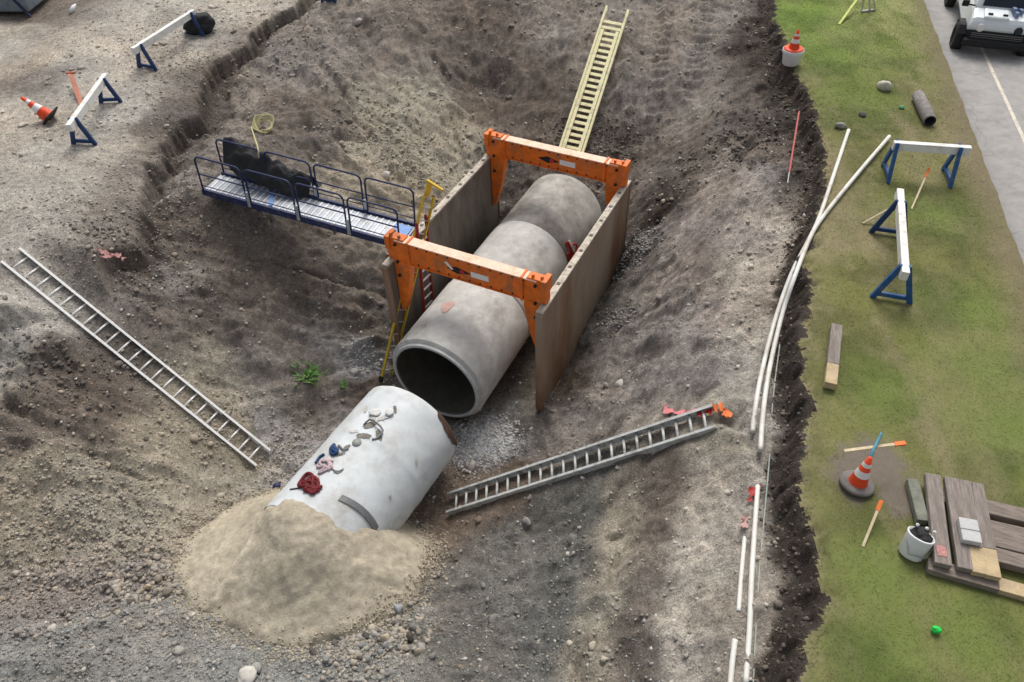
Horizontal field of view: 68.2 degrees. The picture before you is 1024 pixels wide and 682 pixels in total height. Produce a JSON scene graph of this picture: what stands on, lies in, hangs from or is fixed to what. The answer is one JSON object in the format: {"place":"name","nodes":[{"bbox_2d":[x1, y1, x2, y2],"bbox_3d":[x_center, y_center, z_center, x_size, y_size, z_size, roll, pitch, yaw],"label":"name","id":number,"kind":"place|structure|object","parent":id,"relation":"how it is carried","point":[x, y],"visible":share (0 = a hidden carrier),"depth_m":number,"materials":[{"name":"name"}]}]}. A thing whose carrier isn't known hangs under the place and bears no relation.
{"place":"outdoors","nodes":[
{"label":"outdoors","id":0,"kind":"place"},
{"bbox_2d":[0,0,831,681],"bbox_3d":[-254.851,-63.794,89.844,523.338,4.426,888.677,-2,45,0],"label":"ground","id":1,"kind":"structure","parent":0,"point":[276,256],"depth_m":16.99,"materials":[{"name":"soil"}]},
{"bbox_2d":[0,0,42,16],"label":"equipment trailer","id":2,"kind":"object","parent":1,"relation":"on","point":[25,6],"visible":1,"depth_m":24.33,"materials":[{"name":"blue paint"}]},
{"bbox_2d":[20,96,57,124],"bbox_3d":[-11.990,-5.887,19.291,0.742,0.750,0.483,14,47,15],"label":"traffic cone","id":3,"kind":"object","parent":1,"relation":"on","point":[45,114],"visible":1,"depth_m":19.17,"materials":[{"name":"plastic"}]},
{"bbox_2d":[68,4,75,13],"bbox_3d":[-14.284,-10.809,24.605,0.130,0.207,0.368,11,46,13],"label":"bottle","id":4,"kind":"object","parent":1,"relation":"on","point":[72,9],"visible":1,"depth_m":24.55,"materials":[{"name":"white plastic"}]},
{"bbox_2d":[65,71,82,104],"bbox_3d":[-11.716,-6.833,20.371,0.250,0.395,1.364,-24,49,-21],"label":"marker lath","id":5,"kind":"object","parent":1,"relation":"on","point":[75,87],"visible":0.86,"depth_m":20.36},
{"bbox_2d":[65,73,121,145],"bbox_3d":[-10.630,-5.833,19.199,0.632,0.801,2.638,-2,45,0],"label":"sawhorse","id":6,"kind":"object","parent":1,"relation":"on","point":[84,106],"visible":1,"depth_m":18.78,"materials":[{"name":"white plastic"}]},
{"bbox_2d":[101,581,108,587],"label":"rock","id":7,"kind":"object","parent":1,"relation":"on","point":[105,584],"visible":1,"depth_m":13.24,"materials":[{"name":"stone"}]},
{"bbox_2d":[100,253,120,257],"bbox_3d":[-8.235,-1.758,15.521,0.378,0.138,0.126,-15,46,-12],"label":"paint mark","id":8,"kind":"object","parent":1,"relation":"on","point":[110,256],"visible":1,"depth_m":15.55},
{"bbox_2d":[97,248,125,260],"bbox_3d":[-8.281,-1.799,15.617,0.638,0.185,0.155,9,46,11],"label":"paint mark","id":9,"kind":"object","parent":1,"relation":"on","point":[105,251],"visible":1,"depth_m":15.61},
{"bbox_2d":[120,562,126,569],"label":"rock","id":10,"kind":"object","parent":1,"relation":"on","point":[123,565],"visible":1,"depth_m":13.75,"materials":[{"name":"stone"}]},
{"bbox_2d":[126,597,134,604],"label":"rock","id":11,"kind":"object","parent":1,"relation":"on","point":[130,600],"visible":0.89,"depth_m":13.16,"materials":[{"name":"stone"}]},
{"bbox_2d":[0,247,270,466],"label":"ladder","id":12,"kind":"object","parent":1,"relation":"on","point":[221,412],"visible":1,"depth_m":16.11,"materials":[{"name":"metal"}]},
{"bbox_2d":[135,572,142,577],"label":"rock","id":13,"kind":"object","parent":1,"relation":"on","point":[139,574],"visible":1,"depth_m":13.65,"materials":[{"name":"stone"}]},
{"bbox_2d":[144,584,151,589],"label":"rock","id":14,"kind":"object","parent":1,"relation":"on","point":[147,586],"visible":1,"depth_m":13.49,"materials":[{"name":"stone"}]},
{"bbox_2d":[154,574,162,582],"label":"rock","id":15,"kind":"object","parent":1,"relation":"on","point":[158,578],"visible":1,"depth_m":13.65,"materials":[{"name":"stone"}]},
{"bbox_2d":[130,9,204,70],"bbox_3d":[-10.095,-8.831,22.200,0.651,0.777,2.932,11,46,13],"label":"sawhorse","id":16,"kind":"object","parent":1,"relation":"on","point":[136,49],"visible":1,"depth_m":21.70,"materials":[{"name":"white wood"}]},
{"bbox_2d":[162,585,173,595],"bbox_3d":[-6.120,4.441,13.434,0.176,0.171,0.206,26,51,25],"label":"rock","id":17,"kind":"object","parent":1,"relation":"on","point":[167,590],"visible":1,"depth_m":13.38,"materials":[{"name":"stone"}]},
{"bbox_2d":[183,12,215,34],"bbox_3d":[-9.636,-9.756,23.334,0.954,0.742,0.778,-2,45,0],"label":"sandbag","id":18,"kind":"object","parent":1,"relation":"on","point":[206,21],"visible":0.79,"depth_m":23.07,"materials":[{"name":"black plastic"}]},
{"bbox_2d":[238,666,256,681],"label":"rock","id":19,"kind":"object","parent":1,"relation":"on","point":[247,673],"visible":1,"depth_m":11.88,"materials":[{"name":"stone"}]},
{"bbox_2d":[252,114,273,133],"bbox_3d":[-6.681,-5.827,20.348,0.555,0.368,0.560,9,46,11],"label":"rope coil","id":20,"kind":"object","parent":1,"relation":"on","point":[257,123],"visible":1,"depth_m":20.35,"materials":[{"name":"fabric"}]},
{"bbox_2d":[273,482,280,488],"bbox_3d":[-5.094,3.159,16.413,0.185,0.179,0.186,-2,45,0],"label":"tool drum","id":21,"kind":"object","parent":1,"relation":"on","point":[277,485],"visible":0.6,"depth_m":16.34,"materials":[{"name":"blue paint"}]},
{"bbox_2d":[148,481,456,671],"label":"sand crumbs","id":22,"kind":"object","parent":1,"relation":"on","point":[302,650],"visible":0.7,"depth_m":13.47,"materials":[{"name":"sand"}]},
{"bbox_2d":[172,488,435,648],"bbox_3d":[-3.906,3.904,14.037,5.133,2.549,4.009,15,47,16],"label":"sand pile","id":23,"kind":"object","parent":1,"relation":"on","point":[293,564],"visible":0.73,"depth_m":13.07,"materials":[{"name":"sand"}]},
{"bbox_2d":[291,360,329,385],"bbox_3d":[-4.736,0.774,17.757,0.973,0.309,0.868,-2,45,0],"label":"weed","id":24,"kind":"object","parent":1,"relation":"on","point":[310,373],"visible":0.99,"depth_m":17.73,"materials":[{"name":"green plant"}]},
{"bbox_2d":[309,645,316,655],"bbox_3d":[-3.246,5.056,12.328,0.087,0.129,0.209,-21,48,-18],"label":"rock","id":25,"kind":"object","parent":1,"relation":"on","point":[312,650],"visible":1,"depth_m":12.28,"materials":[{"name":"stone"}]},
{"bbox_2d":[322,655,329,662],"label":"rock","id":26,"kind":"object","parent":1,"relation":"on","point":[325,658],"visible":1,"depth_m":12.11,"materials":[{"name":"stone"}]},
{"bbox_2d":[321,0,336,2],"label":"sawhorse","id":27,"kind":"object","parent":1,"relation":"on","point":[322,1],"visible":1,"depth_m":24.85,"materials":[{"name":"blue plastic"}]},
{"bbox_2d":[332,638,337,645],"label":"rock","id":28,"kind":"object","parent":1,"relation":"on","point":[334,642],"visible":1,"depth_m":12.49,"materials":[{"name":"stone"}]},
{"bbox_2d":[339,378,346,388],"bbox_3d":[-4.005,1.039,18.006,0.241,0.131,0.391,-27,50,-23],"label":"weed","id":29,"kind":"object","parent":1,"relation":"on","point":[342,384],"visible":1,"depth_m":18.02,"materials":[{"name":"green plant"}]},
{"bbox_2d":[355,18,361,24],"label":"rock","id":30,"kind":"object","parent":1,"relation":"on","point":[358,21],"visible":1,"depth_m":24.20,"materials":[{"name":"stone"}]},
{"bbox_2d":[264,386,457,531],"bbox_3d":[-2.909,2.772,15.034,2.264,2.276,3.312,20,49,21],"label":"white pipe","id":31,"kind":"object","parent":1,"relation":"on","point":[386,480],"visible":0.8,"depth_m":14.36,"materials":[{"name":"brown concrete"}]},
{"bbox_2d":[290,472,322,494],"bbox_3d":[-3.681,2.623,13.670,0.582,0.230,0.457,29,53,28],"label":"ratchet strap","id":32,"kind":"object","parent":31,"relation":"on","point":[312,488],"visible":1,"depth_m":13.62,"materials":[{"name":"red fabric"}]},
{"bbox_2d":[314,443,348,474],"bbox_3d":[-3.371,2.195,14.084,0.641,0.184,0.745,-2,45,0],"label":"chain sling","id":33,"kind":"object","parent":31,"relation":"on","point":[333,450],"visible":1,"depth_m":14.03,"materials":[{"name":"fabric"}]},
{"bbox_2d":[363,418,383,440],"bbox_3d":[-2.649,1.661,14.496,0.284,0.140,0.496,-24,49,-21],"label":"lifting bracket","id":34,"kind":"object","parent":31,"relation":"on","point":[379,425],"visible":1,"depth_m":14.47,"materials":[{"name":"metal"}]},
{"bbox_2d":[369,409,380,415],"bbox_3d":[-2.683,1.396,14.800,0.244,0.065,0.205,-2,45,0],"label":"mortar lump","id":35,"kind":"object","parent":31,"relation":"on","point":[374,412],"visible":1,"depth_m":14.77,"materials":[{"name":"concrete"}]},
{"bbox_2d":[385,408,393,415],"bbox_3d":[-2.392,1.392,14.781,0.173,0.073,0.189,-2,45,0],"label":"mortar lump","id":36,"kind":"object","parent":31,"relation":"on","point":[389,412],"visible":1,"depth_m":14.75,"materials":[{"name":"concrete"}]},
{"bbox_2d":[358,642,367,648],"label":"rock","id":37,"kind":"object","parent":1,"relation":"on","point":[361,645],"visible":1,"depth_m":12.36,"materials":[{"name":"stone"}]},
{"bbox_2d":[363,632,368,639],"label":"rock","id":38,"kind":"object","parent":1,"relation":"on","point":[365,634],"visible":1,"depth_m":12.58,"materials":[{"name":"stone"}]},
{"bbox_2d":[367,624,375,631],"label":"rock","id":39,"kind":"object","parent":1,"relation":"on","point":[371,627],"visible":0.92,"depth_m":12.72,"materials":[{"name":"stone"}]},
{"bbox_2d":[371,630,377,636],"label":"rock","id":40,"kind":"object","parent":1,"relation":"on","point":[373,633],"visible":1,"depth_m":12.61,"materials":[{"name":"stone"}]},
{"bbox_2d":[378,649,383,655],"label":"rock","id":41,"kind":"object","parent":1,"relation":"on","point":[380,651],"visible":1,"depth_m":12.32,"materials":[{"name":"stone"}]},
{"bbox_2d":[380,633,389,641],"bbox_3d":[-2.108,4.941,12.544,0.185,0.188,0.133,-2,45,0],"label":"rock","id":42,"kind":"object","parent":1,"relation":"on","point":[384,637],"visible":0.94,"depth_m":12.51,"materials":[{"name":"stone"}]},
{"bbox_2d":[381,171,389,179],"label":"rock","id":43,"kind":"object","parent":1,"relation":"on","point":[386,175],"visible":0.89,"depth_m":20.42,"materials":[{"name":"stone"}]},
{"bbox_2d":[393,603,403,615],"bbox_3d":[-2.020,4.694,13.224,0.239,0.333,0.249,15,47,17],"label":"rock","id":44,"kind":"object","parent":1,"relation":"on","point":[398,608],"visible":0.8,"depth_m":13.12,"materials":[{"name":"stone"}]},
{"bbox_2d":[406,631,413,642],"bbox_3d":[-1.716,4.976,12.711,0.116,0.174,0.186,-12,45,-10],"label":"rock","id":45,"kind":"object","parent":1,"relation":"on","point":[409,636],"visible":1,"depth_m":12.66,"materials":[{"name":"stone"}]},
{"bbox_2d":[378,179,442,382],"bbox_3d":[-2.493,-1.275,17.623,0.464,4.440,2.745,29,52,27],"label":"ladder","id":46,"kind":"object","parent":1,"relation":"on","point":[429,185],"visible":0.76,"depth_m":17.67,"materials":[{"name":"metal"}]},
{"bbox_2d":[408,623,416,631],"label":"rock","id":47,"kind":"object","parent":1,"relation":"on","point":[412,626],"visible":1,"depth_m":12.79,"materials":[{"name":"stone"}]},
{"bbox_2d":[414,648,421,655],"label":"rock","id":48,"kind":"object","parent":1,"relation":"on","point":[417,651],"visible":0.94,"depth_m":12.26,"materials":[{"name":"stone"}]},
{"bbox_2d":[418,642,425,650],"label":"rock","id":49,"kind":"object","parent":1,"relation":"on","point":[421,645],"visible":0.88,"depth_m":12.37,"materials":[{"name":"stone"}]},
{"bbox_2d":[428,653,435,659],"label":"rock","id":50,"kind":"object","parent":1,"relation":"on","point":[431,656],"visible":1,"depth_m":12.06,"materials":[{"name":"stone"}]},
{"bbox_2d":[393,279,527,416],"bbox_3d":[-1.182,0.148,17.561,2.340,2.343,2.434,18,48,19],"label":"concrete pipe","id":51,"kind":"object","parent":1,"relation":"on","point":[458,347],"visible":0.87,"depth_m":17.01,"materials":[{"name":"grey concrete"}]},
{"bbox_2d":[468,460,475,470],"bbox_3d":[-0.874,2.726,16.524,0.176,0.232,0.244,14,47,15],"label":"rock","id":52,"kind":"object","parent":1,"relation":"on","point":[472,465],"visible":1,"depth_m":16.45,"materials":[{"name":"stone"}]},
{"bbox_2d":[381,128,630,410],"bbox_3d":[0.075,-1.921,18.628,3.909,3.980,5.435,18,48,19],"label":"trench box","id":53,"kind":"object","parent":1,"relation":"on","point":[465,215],"visible":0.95,"depth_m":18.09,"materials":[{"name":"metal"}]},
{"bbox_2d":[194,139,415,244],"bbox_3d":[-4.808,-3.447,17.520,5.278,1.480,0.864,13,47,15],"label":"gangway","id":54,"kind":"object","parent":53,"relation":"on","point":[364,222],"visible":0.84,"depth_m":17.63,"materials":[{"name":"metal"}]},
{"bbox_2d":[251,126,259,157],"bbox_3d":[-6.420,-5.060,18.876,0.076,0.946,3.050,-16,46,-14],"label":"rope","id":55,"kind":"object","parent":54,"relation":"hanging from","point":[255,142],"visible":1,"depth_m":18.20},
{"bbox_2d":[222,137,321,197],"bbox_3d":[-5.786,-4.248,18.079,2.300,1.107,1.051,13,47,15],"label":"tarpaulin","id":56,"kind":"object","parent":54,"relation":"on","point":[241,158],"visible":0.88,"depth_m":17.90,"materials":[{"name":"black plastic"}]},
{"bbox_2d":[415,214,433,312],"bbox_3d":[-2.058,-1.380,18.222,0.146,3.576,0.802,18,48,19],"label":"access ladder","id":57,"kind":"object","parent":53,"relation":"hanging from","point":[422,280],"visible":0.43,"depth_m":18.12,"materials":[{"name":"metal"}]},
{"bbox_2d":[452,221,567,339],"bbox_3d":[-0.114,-1.405,19.111,2.317,2.317,2.434,18,48,19],"label":"concrete pipe","id":58,"kind":"object","parent":1,"relation":"on","point":[527,245],"visible":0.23,"depth_m":18.61,"materials":[{"name":"concrete"}]},
{"bbox_2d":[499,174,601,262],"bbox_3d":[0.953,-2.955,20.664,2.282,2.282,2.434,18,48,19],"label":"concrete pipe","id":59,"kind":"object","parent":1,"relation":"on","point":[561,209],"visible":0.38,"depth_m":19.89,"materials":[{"name":"concrete"}]},
{"bbox_2d":[565,240,577,261],"bbox_3d":[1.516,-2.313,19.461,0.251,0.682,0.544,22,49,22],"label":"strap","id":60,"kind":"object","parent":59,"relation":"hanging from","point":[569,245],"visible":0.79,"depth_m":19.33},
{"bbox_2d":[446,404,717,514],"bbox_3d":[1.086,2.348,14.349,5.038,3.489,0.486,3,45,5],"label":"ladder","id":61,"kind":"object","parent":1,"relation":"on","point":[623,437],"visible":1,"depth_m":14.16,"materials":[{"name":"grey metal"}]},
{"bbox_2d":[696,408,718,416],"bbox_3d":[3.389,1.220,13.128,0.345,0.206,0.190,-2,45,0],"label":"ribbon","id":62,"kind":"object","parent":61,"relation":"on","point":[708,411],"visible":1,"depth_m":13.14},
{"bbox_2d":[559,5,628,151],"bbox_3d":[2.415,-7.665,22.610,0.757,2.708,5.235,13,47,15],"label":"extension ladder","id":63,"kind":"object","parent":1,"relation":"on","point":[577,102],"visible":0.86,"depth_m":22.55,"materials":[{"name":"yellow metal"}]},
{"bbox_2d":[615,379,622,387],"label":"rock","id":64,"kind":"object","parent":1,"relation":"on","point":[619,383],"visible":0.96,"depth_m":16.48,"materials":[{"name":"stone"}]},
{"bbox_2d":[663,404,701,416],"bbox_3d":[3.051,1.261,13.625,0.262,0.622,0.912,-31,51,-26],"label":"netting","id":65,"kind":"object","parent":1,"relation":"on","point":[666,410],"visible":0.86,"depth_m":13.87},
{"bbox_2d":[712,402,732,417],"bbox_3d":[3.627,1.178,13.054,0.378,0.142,0.238,18,48,19],"label":"ribbon","id":66,"kind":"object","parent":1,"relation":"on","point":[726,413],"visible":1,"depth_m":13.05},
{"bbox_2d":[727,639,737,681],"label":"conduit","id":67,"kind":"object","parent":1,"relation":"on","point":[732,661],"visible":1,"depth_m":9.81,"materials":[{"name":"white plastic"}]},
{"bbox_2d":[736,536,746,611],"bbox_3d":[3.322,3.241,10.912,0.070,0.173,1.500,11,46,13],"label":"conduit","id":68,"kind":"object","parent":1,"relation":"on","point":[741,574],"visible":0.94,"depth_m":10.79,"materials":[{"name":"white plastic"}]},
{"bbox_2d":[740,516,748,527],"bbox_3d":[3.507,2.721,11.401,0.119,0.170,0.293,12,46,14],"label":"ribbon","id":69,"kind":"object","parent":68,"relation":"attached to","point":[745,519],"visible":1,"depth_m":11.40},
{"bbox_2d":[743,484,759,681],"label":"conduit","id":70,"kind":"object","parent":1,"relation":"on","point":[746,674],"visible":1,"depth_m":10.54,"materials":[{"name":"white plastic"}]},
{"bbox_2d":[747,487,755,500],"bbox_3d":[3.754,2.345,11.770,0.166,0.104,0.333,21,49,22],"label":"ribbon","id":71,"kind":"object","parent":70,"relation":"on","point":[751,490],"visible":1,"depth_m":11.75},
{"bbox_2d":[752,344,779,681],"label":"cable","id":72,"kind":"object","parent":1,"relation":"on","point":[764,516],"visible":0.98,"depth_m":11.40,"materials":[{"name":"plastic"}]},
{"bbox_2d":[787,111,799,182],"bbox_3d":[6.798,-4.711,18.267,0.036,0.515,2.583,12,46,14],"label":"survey stake","id":73,"kind":"object","parent":1,"relation":"on","point":[793,145],"visible":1,"depth_m":18.27,"materials":[{"name":"wood"}]},
{"bbox_2d":[750,129,849,432],"bbox_3d":[5.941,-1.792,15.424,0.311,0.822,9.422,18,48,19],"label":"conduit","id":74,"kind":"object","parent":1,"relation":"on","point":[772,330],"visible":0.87,"depth_m":14.40,"materials":[{"name":"white plastic"}]},
{"bbox_2d":[758,135,890,451],"bbox_3d":[6.150,-1.627,15.102,0.734,0.723,9.885,21,49,21],"label":"conduit","id":75,"kind":"object","parent":1,"relation":"on","point":[786,300],"visible":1,"depth_m":14.25,"materials":[{"name":"white plastic"}]},
{"bbox_2d":[772,0,1023,681],"bbox_3d":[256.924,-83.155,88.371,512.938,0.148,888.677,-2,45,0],"label":"lawn","id":76,"kind":"structure","parent":0,"point":[888,470],"depth_m":12.82,"materials":[{"name":"plant"}]},
{"bbox_2d":[782,47,804,66],"bbox_3d":[7.638,-7.769,20.642,0.580,0.420,0.580,-2,45,0],"label":"bucket","id":77,"kind":"object","parent":76,"relation":"on","point":[789,59],"visible":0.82,"depth_m":20.50,"materials":[{"name":"white plastic"}]},
{"bbox_2d":[784,29,803,52],"bbox_3d":[7.627,-8.092,20.321,0.540,0.550,0.540,-2,45,0],"label":"traffic cone","id":78,"kind":"object","parent":77,"relation":"on","point":[793,46],"visible":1,"depth_m":20.33,"materials":[{"name":"plastic"}]},
{"bbox_2d":[823,323,842,389],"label":"timber beam","id":79,"kind":"structure","parent":76,"relation":"on","point":[832,358],"depth_m":12.68,"materials":[{"name":"wood"}]},
{"bbox_2d":[835,122,846,128],"bbox_3d":[7.934,-5.199,18.270,0.290,0.185,0.209,13,47,14],"label":"rock","id":80,"kind":"object","parent":76,"relation":"on","point":[840,125],"visible":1,"depth_m":18.19,"materials":[{"name":"stone"}]},
{"bbox_2d":[838,0,857,24],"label":"barrier rail","id":81,"kind":"object","parent":76,"relation":"on","point":[847,12],"visible":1,"depth_m":22.75,"materials":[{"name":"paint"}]},
{"bbox_2d":[839,456,874,497],"bbox_3d":[5.021,1.903,10.849,0.501,0.601,0.500,-2,45,0],"label":"traffic cone","id":82,"kind":"object","parent":76,"relation":"on","point":[858,482],"visible":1,"depth_m":10.87,"materials":[{"name":"plastic"}]},
{"bbox_2d":[858,111,866,116],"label":"rock","id":83,"kind":"object","parent":76,"relation":"on","point":[862,114],"visible":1,"depth_m":18.59,"materials":[{"name":"stone"}]},
{"bbox_2d":[860,0,875,12],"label":"sign stand","id":84,"kind":"object","parent":76,"relation":"on","point":[869,9],"visible":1,"depth_m":23.09,"materials":[{"name":"grey metal"}]},
{"bbox_2d":[862,500,882,546],"bbox_3d":[4.983,2.518,10.463,0.052,0.272,0.686,24,50,24],"label":"survey stake","id":85,"kind":"object","parent":76,"relation":"on","point":[879,505],"visible":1,"depth_m":10.47,"materials":[{"name":"brown wood"}]},
{"bbox_2d":[844,440,906,451],"bbox_3d":[5.224,1.522,10.892,0.893,0.074,0.068,-5,45,-3],"label":"survey stake","id":86,"kind":"object","parent":76,"relation":"on","point":[899,443],"visible":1,"depth_m":10.88,"materials":[{"name":"brown wood"}]},
{"bbox_2d":[870,432,882,457],"bbox_3d":[5.192,1.537,10.836,0.064,0.242,0.480,23,50,23],"label":"ribbon","id":87,"kind":"object","parent":86,"relation":"attached to","point":[876,444],"visible":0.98,"depth_m":10.82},
{"bbox_2d":[862,207,888,223],"bbox_3d":[7.512,-2.599,15.457,0.664,0.351,0.045,-11,45,-9],"label":"survey stake","id":88,"kind":"object","parent":76,"relation":"on","point":[874,216],"visible":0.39,"depth_m":15.47,"materials":[{"name":"brown wood"}]},
{"bbox_2d":[877,80,892,91],"bbox_3d":[9.619,-6.583,19.558,0.390,0.325,0.247,26,51,25],"label":"rock","id":89,"kind":"object","parent":76,"relation":"on","point":[883,85],"visible":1,"depth_m":19.46,"materials":[{"name":"stone"}]},
{"bbox_2d":[869,188,912,303],"bbox_3d":[7.298,-1.825,14.378,0.730,0.840,2.703,12,46,14],"label":"sawhorse","id":90,"kind":"object","parent":76,"relation":"on","point":[903,269],"visible":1,"depth_m":13.84,"materials":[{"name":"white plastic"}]},
{"bbox_2d":[905,478,927,524],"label":"timber beam","id":91,"kind":"structure","parent":76,"relation":"on","point":[917,503],"depth_m":10.69,"materials":[{"name":"wood"}]},
{"bbox_2d":[898,523,936,561],"bbox_3d":[5.443,2.728,10.165,0.414,0.477,0.451,-2,45,0],"label":"pail","id":92,"kind":"object","parent":76,"relation":"on","point":[917,543],"visible":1,"depth_m":10.07,"materials":[{"name":"white plastic"}]},
{"bbox_2d":[911,168,930,208],"bbox_3d":[8.687,-3.248,16.085,0.052,0.373,1.179,23,50,23],"label":"survey stake","id":93,"kind":"object","parent":76,"relation":"on","point":[926,173],"visible":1,"depth_m":16.10,"materials":[{"name":"brown wood"}]},
{"bbox_2d":[912,90,936,125],"bbox_3d":[10.135,-5.743,18.622,0.300,0.295,1.356,5,45,7],"label":"hollow pipe section","id":94,"kind":"object","parent":76,"relation":"on","point":[924,108],"visible":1,"depth_m":18.41,"materials":[{"name":"grey"}]},
{"bbox_2d":[881,139,971,187],"bbox_3d":[8.987,-3.913,16.427,1.552,0.842,0.808,6,45,8],"label":"sawhorse","id":95,"kind":"object","parent":76,"relation":"on","point":[958,150],"visible":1,"depth_m":16.21,"materials":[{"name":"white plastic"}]},
{"bbox_2d":[931,625,941,633],"bbox_3d":[5.305,3.611,9.460,0.123,0.106,0.105,-2,45,0],"label":"ball","id":96,"kind":"object","parent":76,"relation":"on","point":[936,629],"visible":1,"depth_m":9.43,"materials":[{"name":"green plastic"}]},
{"bbox_2d":[925,557,1023,601],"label":"timber beam","id":97,"kind":"structure","parent":76,"relation":"on","point":[1008,588],"depth_m":9.85,"materials":[{"name":"wood"}]},
{"bbox_2d":[923,473,951,568],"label":"timber beam","id":98,"kind":"structure","parent":97,"relation":"on","point":[936,513],"depth_m":10.40,"materials":[{"name":"wood"}]},
{"bbox_2d":[936,545,946,556],"bbox_3d":[5.698,2.784,10.033,0.120,0.006,0.160,9,46,11],"label":"tag sheet","id":99,"kind":"object","parent":98,"relation":"on","point":[941,551],"visible":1,"depth_m":10.03,"materials":[{"name":"pink paper"}]},
{"bbox_2d":[943,476,972,572],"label":"timber beam","id":100,"kind":"structure","parent":97,"relation":"on","point":[961,551],"depth_m":10.38,"materials":[{"name":"wood"}]},
{"bbox_2d":[959,479,986,577],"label":"timber beam","id":101,"kind":"structure","parent":97,"relation":"on","point":[977,553],"depth_m":10.38,"materials":[{"name":"wood"}]},
{"bbox_2d":[956,517,981,545],"bbox_3d":[6.148,2.560,10.174,0.240,0.095,0.360,9,46,11],"label":"block","id":102,"kind":"object","parent":101,"relation":"on","point":[969,531],"depth_m":10.13,"materials":[{"name":"concrete"}]},
{"bbox_2d":[971,482,1001,580],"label":"timber beam","id":103,"kind":"structure","parent":97,"relation":"on","point":[988,545],"depth_m":10.20,"materials":[{"name":"wood"}]},
{"bbox_2d":[987,500,1023,527],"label":"timber beam","id":104,"kind":"structure","parent":76,"relation":"on","point":[1006,513],"depth_m":10.49,"materials":[{"name":"wood"}]},
{"bbox_2d":[990,520,1023,553],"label":"timber beam","id":105,"kind":"structure","parent":76,"relation":"on","point":[1008,537],"depth_m":10.22,"materials":[{"name":"wood"}]},
{"bbox_2d":[996,548,1023,573],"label":"timber beam","id":106,"kind":"structure","parent":76,"relation":"on","point":[1011,561],"depth_m":10.01,"materials":[{"name":"wood"}]},
{"bbox_2d":[924,0,1023,263],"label":"path","id":107,"kind":"structure","parent":0,"point":[997,135],"depth_m":18.84,"materials":[{"name":"concrete"}]},
{"bbox_2d":[944,0,1023,55],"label":"work truck","id":108,"kind":"object","parent":107,"relation":"on","point":[995,24],"visible":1,"depth_m":20.38,"materials":[{"name":"white metal"}]},
{"bbox_2d":[980,48,1023,142],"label":"path marking","id":109,"kind":"object","parent":107,"relation":"on","point":[1003,95],"visible":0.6,"depth_m":19.14,"materials":[{"name":"paint"}]}
]}

